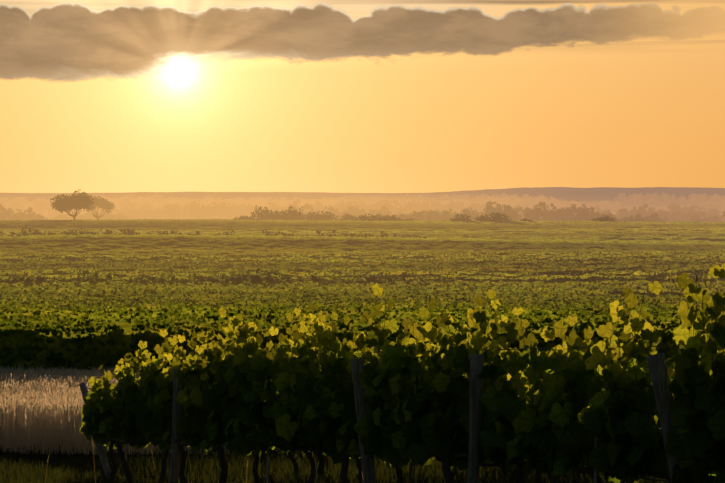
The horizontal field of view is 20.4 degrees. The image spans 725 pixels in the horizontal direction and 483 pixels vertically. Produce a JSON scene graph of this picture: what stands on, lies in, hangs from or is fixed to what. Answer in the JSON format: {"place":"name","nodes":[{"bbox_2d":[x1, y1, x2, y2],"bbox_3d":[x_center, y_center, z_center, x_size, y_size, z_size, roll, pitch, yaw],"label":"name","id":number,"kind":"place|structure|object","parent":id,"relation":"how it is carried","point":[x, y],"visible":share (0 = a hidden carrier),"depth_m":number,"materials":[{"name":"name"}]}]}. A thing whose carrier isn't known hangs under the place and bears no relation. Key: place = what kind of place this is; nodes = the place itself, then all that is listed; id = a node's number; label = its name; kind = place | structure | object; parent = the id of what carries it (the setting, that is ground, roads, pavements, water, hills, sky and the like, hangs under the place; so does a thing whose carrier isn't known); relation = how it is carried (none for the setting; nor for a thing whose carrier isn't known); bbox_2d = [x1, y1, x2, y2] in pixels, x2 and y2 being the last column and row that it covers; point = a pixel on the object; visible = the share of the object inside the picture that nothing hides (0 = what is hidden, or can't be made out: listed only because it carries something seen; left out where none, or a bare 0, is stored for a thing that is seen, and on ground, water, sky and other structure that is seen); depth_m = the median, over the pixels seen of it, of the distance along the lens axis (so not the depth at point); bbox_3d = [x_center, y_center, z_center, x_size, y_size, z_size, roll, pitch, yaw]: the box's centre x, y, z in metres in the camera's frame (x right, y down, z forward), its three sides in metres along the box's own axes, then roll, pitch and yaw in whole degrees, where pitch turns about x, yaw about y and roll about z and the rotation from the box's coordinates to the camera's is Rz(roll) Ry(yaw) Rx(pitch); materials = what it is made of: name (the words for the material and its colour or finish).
{"place":"outdoors","nodes":[
{"label":"outdoors","id":0,"kind":"place"},
{"bbox_2d":[0,363,512,454],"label":"grass","id":1,"kind":"structure","parent":0,"point":[23,422],"depth_m":33.06,"materials":[{"name":"beige plant"}]},
{"bbox_2d":[0,187,724,482],"bbox_3d":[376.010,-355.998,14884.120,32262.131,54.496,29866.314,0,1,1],"label":"terrain","id":2,"kind":"structure","parent":0,"point":[597,195],"depth_m":4774.04,"materials":[{"name":"brown soil"}]},
{"bbox_2d":[50,189,93,219],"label":"crest tree","id":3,"kind":"object","parent":2,"relation":"on","point":[73,201],"depth_m":451.16,"materials":[{"name":"green plant"}]},
{"bbox_2d":[85,196,115,218],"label":"crest tree","id":4,"kind":"object","parent":2,"relation":"on","point":[102,202],"depth_m":600.49,"materials":[{"name":"plant"}]},
{"bbox_2d":[0,205,616,283],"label":"bushes","id":5,"kind":"object","parent":2,"relation":"on","point":[294,214],"depth_m":271.30,"materials":[{"name":"green plant"}]},
{"bbox_2d":[123,198,524,218],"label":"trees","id":6,"kind":"object","parent":2,"relation":"on","point":[191,210],"visible":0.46,"depth_m":1117.97,"materials":[{"name":"green plant"}]},
{"bbox_2d":[114,196,580,212],"bbox_3d":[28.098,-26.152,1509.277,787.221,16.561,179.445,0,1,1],"label":"trees","id":7,"kind":"object","parent":2,"relation":"on","point":[143,200],"visible":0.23,"depth_m":1504.09,"materials":[{"name":"green plant"}]},
{"bbox_2d":[45,435,659,482],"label":"grass seedheads","id":8,"kind":"object","parent":2,"relation":"on","point":[154,466],"depth_m":14.88,"materials":[{"name":"yellow"}]},
{"bbox_2d":[0,446,711,482],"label":"grass","id":9,"kind":"structure","parent":2,"relation":"on","point":[431,472],"depth_m":24.75,"materials":[{"name":"green plant"}]},
{"bbox_2d":[0,197,720,216],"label":"trees","id":10,"kind":"object","parent":2,"relation":"on","point":[41,206],"visible":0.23,"depth_m":1284.59,"materials":[{"name":"green plant"}]},
{"bbox_2d":[125,401,596,482],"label":"vine stakes","id":11,"kind":"object","parent":2,"relation":"on","point":[595,473],"visible":0.21,"depth_m":20.44,"materials":[{"name":"brown wood"}]},
{"bbox_2d":[0,192,721,201],"bbox_3d":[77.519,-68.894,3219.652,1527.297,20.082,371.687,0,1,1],"label":"trees","id":12,"kind":"object","parent":2,"relation":"on","point":[663,197],"visible":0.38,"depth_m":3188.24,"materials":[{"name":"green plant"}]},
{"bbox_2d":[0,219,724,379],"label":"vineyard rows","id":13,"kind":"object","parent":2,"relation":"on","point":[248,238],"visible":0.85,"depth_m":181.50,"materials":[{"name":"green plant"}]},
{"bbox_2d":[0,290,723,371],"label":"grapevines","id":14,"kind":"object","parent":13,"relation":"on","point":[138,320],"visible":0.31,"depth_m":61.91,"materials":[{"name":"green plant"}]},
{"bbox_2d":[0,249,724,299],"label":"vine rows","id":15,"kind":"object","parent":2,"relation":"on","point":[125,288],"visible":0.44,"depth_m":162.81,"materials":[{"name":"green plant"}]},
{"bbox_2d":[0,193,724,204],"bbox_3d":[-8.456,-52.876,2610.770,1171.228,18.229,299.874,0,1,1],"label":"trees","id":16,"kind":"object","parent":2,"relation":"on","point":[700,199],"visible":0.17,"depth_m":2592.35,"materials":[{"name":"green plant"}]},
{"bbox_2d":[0,204,724,221],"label":"trees","id":17,"kind":"object","parent":2,"relation":"on","point":[9,213],"visible":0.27,"depth_m":715.10,"materials":[{"name":"green plant"}]},
{"bbox_2d":[26,194,703,206],"bbox_3d":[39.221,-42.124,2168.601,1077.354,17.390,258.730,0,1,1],"label":"trees","id":18,"kind":"object","parent":2,"relation":"on","point":[528,201],"visible":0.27,"depth_m":2126.74,"materials":[{"name":"green plant"}]},
{"bbox_2d":[6,197,724,211],"bbox_3d":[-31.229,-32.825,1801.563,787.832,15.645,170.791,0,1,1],"label":"trees","id":19,"kind":"object","parent":2,"relation":"on","point":[615,205],"visible":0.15,"depth_m":1777.16,"materials":[{"name":"green plant"}]},
{"bbox_2d":[79,353,686,482],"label":"trellis posts","id":20,"kind":"object","parent":2,"relation":"on","point":[657,368],"visible":0.67,"depth_m":16.05,"materials":[{"name":"brown wood"}]},
{"bbox_2d":[88,346,684,481],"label":"trellis wires","id":21,"kind":"object","parent":20,"relation":"attached to","point":[484,383],"visible":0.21,"depth_m":15.63,"materials":[{"name":"grey metal"}]},
{"bbox_2d":[50,201,722,219],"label":"trees","id":22,"kind":"object","parent":2,"relation":"on","point":[87,215],"visible":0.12,"depth_m":952.18,"materials":[{"name":"green plant"}]},
{"bbox_2d":[79,263,724,482],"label":"vine","id":23,"kind":"object","parent":2,"relation":"on","point":[552,438],"depth_m":16.67,"materials":[{"name":"green plant"}]},
{"bbox_2d":[259,204,724,221],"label":"trees","id":24,"kind":"object","parent":2,"relation":"on","point":[620,213],"visible":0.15,"depth_m":819.38,"materials":[{"name":"green plant"}]},
{"bbox_2d":[330,201,667,221],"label":"trees","id":25,"kind":"object","parent":2,"relation":"on","point":[562,214],"visible":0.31,"depth_m":622.55,"materials":[{"name":"green plant"}]},
{"bbox_2d":[0,0,724,192],"label":"sky","id":26,"kind":"structure","parent":0,"point":[97,96],"materials":[{"name":"orange"}]},
{"bbox_2d":[259,311,724,482],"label":"vine","id":27,"kind":"object","parent":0,"point":[321,464],"depth_m":22.88,"materials":[{"name":"plant"}]}
]}

